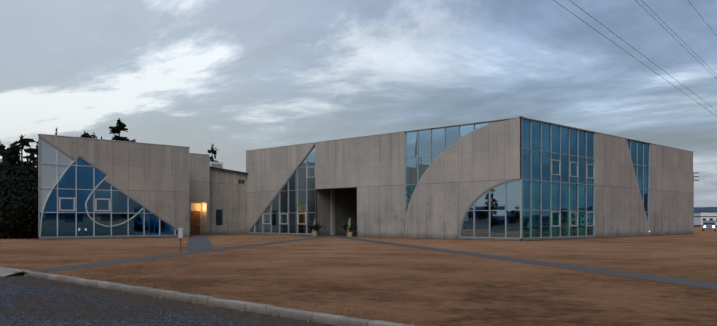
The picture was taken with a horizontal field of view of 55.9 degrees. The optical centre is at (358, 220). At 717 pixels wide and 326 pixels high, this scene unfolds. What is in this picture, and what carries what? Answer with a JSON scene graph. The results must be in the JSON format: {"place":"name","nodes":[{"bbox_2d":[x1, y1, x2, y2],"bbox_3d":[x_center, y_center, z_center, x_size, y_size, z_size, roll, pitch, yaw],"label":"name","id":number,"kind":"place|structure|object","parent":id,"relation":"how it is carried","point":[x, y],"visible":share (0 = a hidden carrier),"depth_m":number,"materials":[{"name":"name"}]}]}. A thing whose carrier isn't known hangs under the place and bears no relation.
{"place":"outdoors","nodes":[
{"label":"outdoors","id":0,"kind":"place"},
{"bbox_2d":[38,134,248,239],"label":"building","id":1,"kind":"structure","parent":0,"point":[176,187],"depth_m":58.29,"materials":[{"name":"grey concrete"}]},
{"bbox_2d":[38,136,244,237],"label":"window frames","id":2,"kind":"structure","parent":1,"relation":"attached to","point":[75,206],"depth_m":55.11,"materials":[{"name":"blue glass"}]},
{"bbox_2d":[0,276,335,325],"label":"road","id":3,"kind":"structure","parent":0,"point":[28,301],"depth_m":11.96,"materials":[{"name":"grey asphalt"}]},
{"bbox_2d":[0,266,414,325],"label":"kerb","id":4,"kind":"structure","parent":3,"relation":"on","point":[330,319],"depth_m":12.57,"materials":[{"name":"concrete"}]},
{"bbox_2d":[0,227,716,325],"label":"lawn","id":5,"kind":"structure","parent":0,"point":[369,279],"depth_m":18.69,"materials":[{"name":"brown soil"}]},
{"bbox_2d":[0,141,15,170],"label":"conifer","id":6,"kind":"object","parent":5,"relation":"on","point":[2,147],"visible":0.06,"depth_m":68.19,"materials":[{"name":"green plant"}]},
{"bbox_2d":[0,171,31,193],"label":"tree","id":7,"kind":"object","parent":5,"relation":"on","point":[16,176],"visible":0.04,"depth_m":60.73,"materials":[{"name":"green plant"}]},
{"bbox_2d":[0,184,37,238],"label":"bush","id":8,"kind":"object","parent":5,"relation":"on","point":[15,216],"visible":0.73,"depth_m":54.41,"materials":[{"name":"green plant"}]},
{"bbox_2d":[0,172,37,235],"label":"bush","id":9,"kind":"object","parent":5,"relation":"on","point":[7,184],"visible":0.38,"depth_m":55.42,"materials":[{"name":"green plant"}]},
{"bbox_2d":[0,135,37,235],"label":"conifer","id":10,"kind":"object","parent":5,"relation":"on","point":[12,157],"visible":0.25,"depth_m":62.14,"materials":[{"name":"green plant"}]},
{"bbox_2d":[8,158,37,238],"bbox_3d":[-27.997,-1.962,58.069,4.102,6.911,4.993,0,0,45],"label":"conifer","id":11,"kind":"object","parent":5,"relation":"on","point":[22,170],"visible":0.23,"depth_m":57.83,"materials":[{"name":"green plant"}]},
{"bbox_2d":[23,141,37,169],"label":"conifer","id":12,"kind":"object","parent":5,"relation":"on","point":[31,155],"depth_m":70.38,"materials":[{"name":"green plant"}]},
{"bbox_2d":[81,130,92,137],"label":"conifer","id":13,"kind":"object","parent":5,"relation":"on","point":[85,135],"depth_m":81.76,"materials":[{"name":"green plant"}]},
{"bbox_2d":[109,118,129,141],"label":"conifer","id":14,"kind":"object","parent":5,"relation":"on","point":[118,127],"visible":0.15,"depth_m":86.18,"materials":[{"name":"green plant"}]},
{"bbox_2d":[178,228,182,250],"bbox_3d":[-8.775,0.925,33.377,0.230,1.130,0.430,0,0,-10],"label":"sign","id":15,"kind":"object","parent":5,"relation":"on","point":[180,233],"visible":1,"depth_m":33.19,"materials":[{"name":"white"}]},
{"bbox_2d":[207,143,217,161],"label":"conifer","id":16,"kind":"object","parent":5,"relation":"on","point":[213,151],"visible":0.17,"depth_m":92.06,"materials":[{"name":"green plant"}]},
{"bbox_2d":[13,267,547,325],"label":"grass tufts","id":17,"kind":"object","parent":5,"relation":"on","point":[241,310],"visible":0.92,"depth_m":13.03,"materials":[{"name":"brown"}]},
{"bbox_2d":[30,234,716,288],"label":"paths","id":18,"kind":"structure","parent":5,"relation":"on","point":[202,244],"depth_m":25.75,"materials":[{"name":"concrete"}]},
{"bbox_2d":[308,218,321,235],"bbox_3d":[-4.267,0.627,65.131,1.292,1.706,1.440,0,0,45],"label":"kadomatsu","id":19,"kind":"object","parent":18,"relation":"on","point":[314,230],"visible":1,"depth_m":64.97,"materials":[{"name":"plant"}]},
{"bbox_2d":[340,218,357,236],"bbox_3d":[-0.843,0.627,61.746,1.704,1.706,1.401,0,0,45],"label":"kadomatsu","id":20,"kind":"object","parent":18,"relation":"on","point":[349,228],"visible":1,"depth_m":61.76,"materials":[{"name":"plant"}]},
{"bbox_2d":[281,190,553,238],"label":"interior","id":21,"kind":"object","parent":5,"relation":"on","point":[332,212],"depth_m":67.35,"materials":[{"name":"black"}]},
{"bbox_2d":[693,171,716,229],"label":"utility poles","id":22,"kind":"object","parent":5,"relation":"on","point":[693,190],"visible":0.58,"depth_m":110.84,"materials":[{"name":"grey concrete"}]},
{"bbox_2d":[694,211,716,237],"bbox_3d":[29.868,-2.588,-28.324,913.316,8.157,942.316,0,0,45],"label":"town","id":23,"kind":"object","parent":5,"relation":"on","point":[700,217],"visible":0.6,"depth_m":227.23,"materials":[{"name":"white paint"}]},
{"bbox_2d":[702,221,715,230],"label":"car","id":24,"kind":"object","parent":5,"relation":"on","point":[709,225],"visible":1,"depth_m":94.23,"materials":[{"name":"grey paint"}]},
{"bbox_2d":[0,0,716,206],"label":"sky","id":25,"kind":"structure","parent":0,"point":[237,76],"materials":[{"name":"grey"}]},
{"bbox_2d":[248,116,649,238],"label":"window frames","id":26,"kind":"structure","parent":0,"point":[530,179],"depth_m":55.19,"materials":[{"name":"blue glass"}]},
{"bbox_2d":[246,117,692,240],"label":"building","id":27,"kind":"structure","parent":0,"point":[362,177],"depth_m":58.89,"materials":[{"name":"grey concrete"}]},
{"bbox_2d":[554,0,716,114],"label":"power lines","id":28,"kind":"object","parent":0,"point":[632,47],"visible":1,"depth_m":90.72,"materials":[{"name":"grey metal"}]},
{"bbox_2d":[694,207,716,211],"bbox_3d":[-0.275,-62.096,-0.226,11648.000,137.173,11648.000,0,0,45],"label":"hills","id":29,"kind":"structure","parent":0,"point":[697,209],"depth_m":4954.14,"materials":[{"name":"blue"}]}
]}

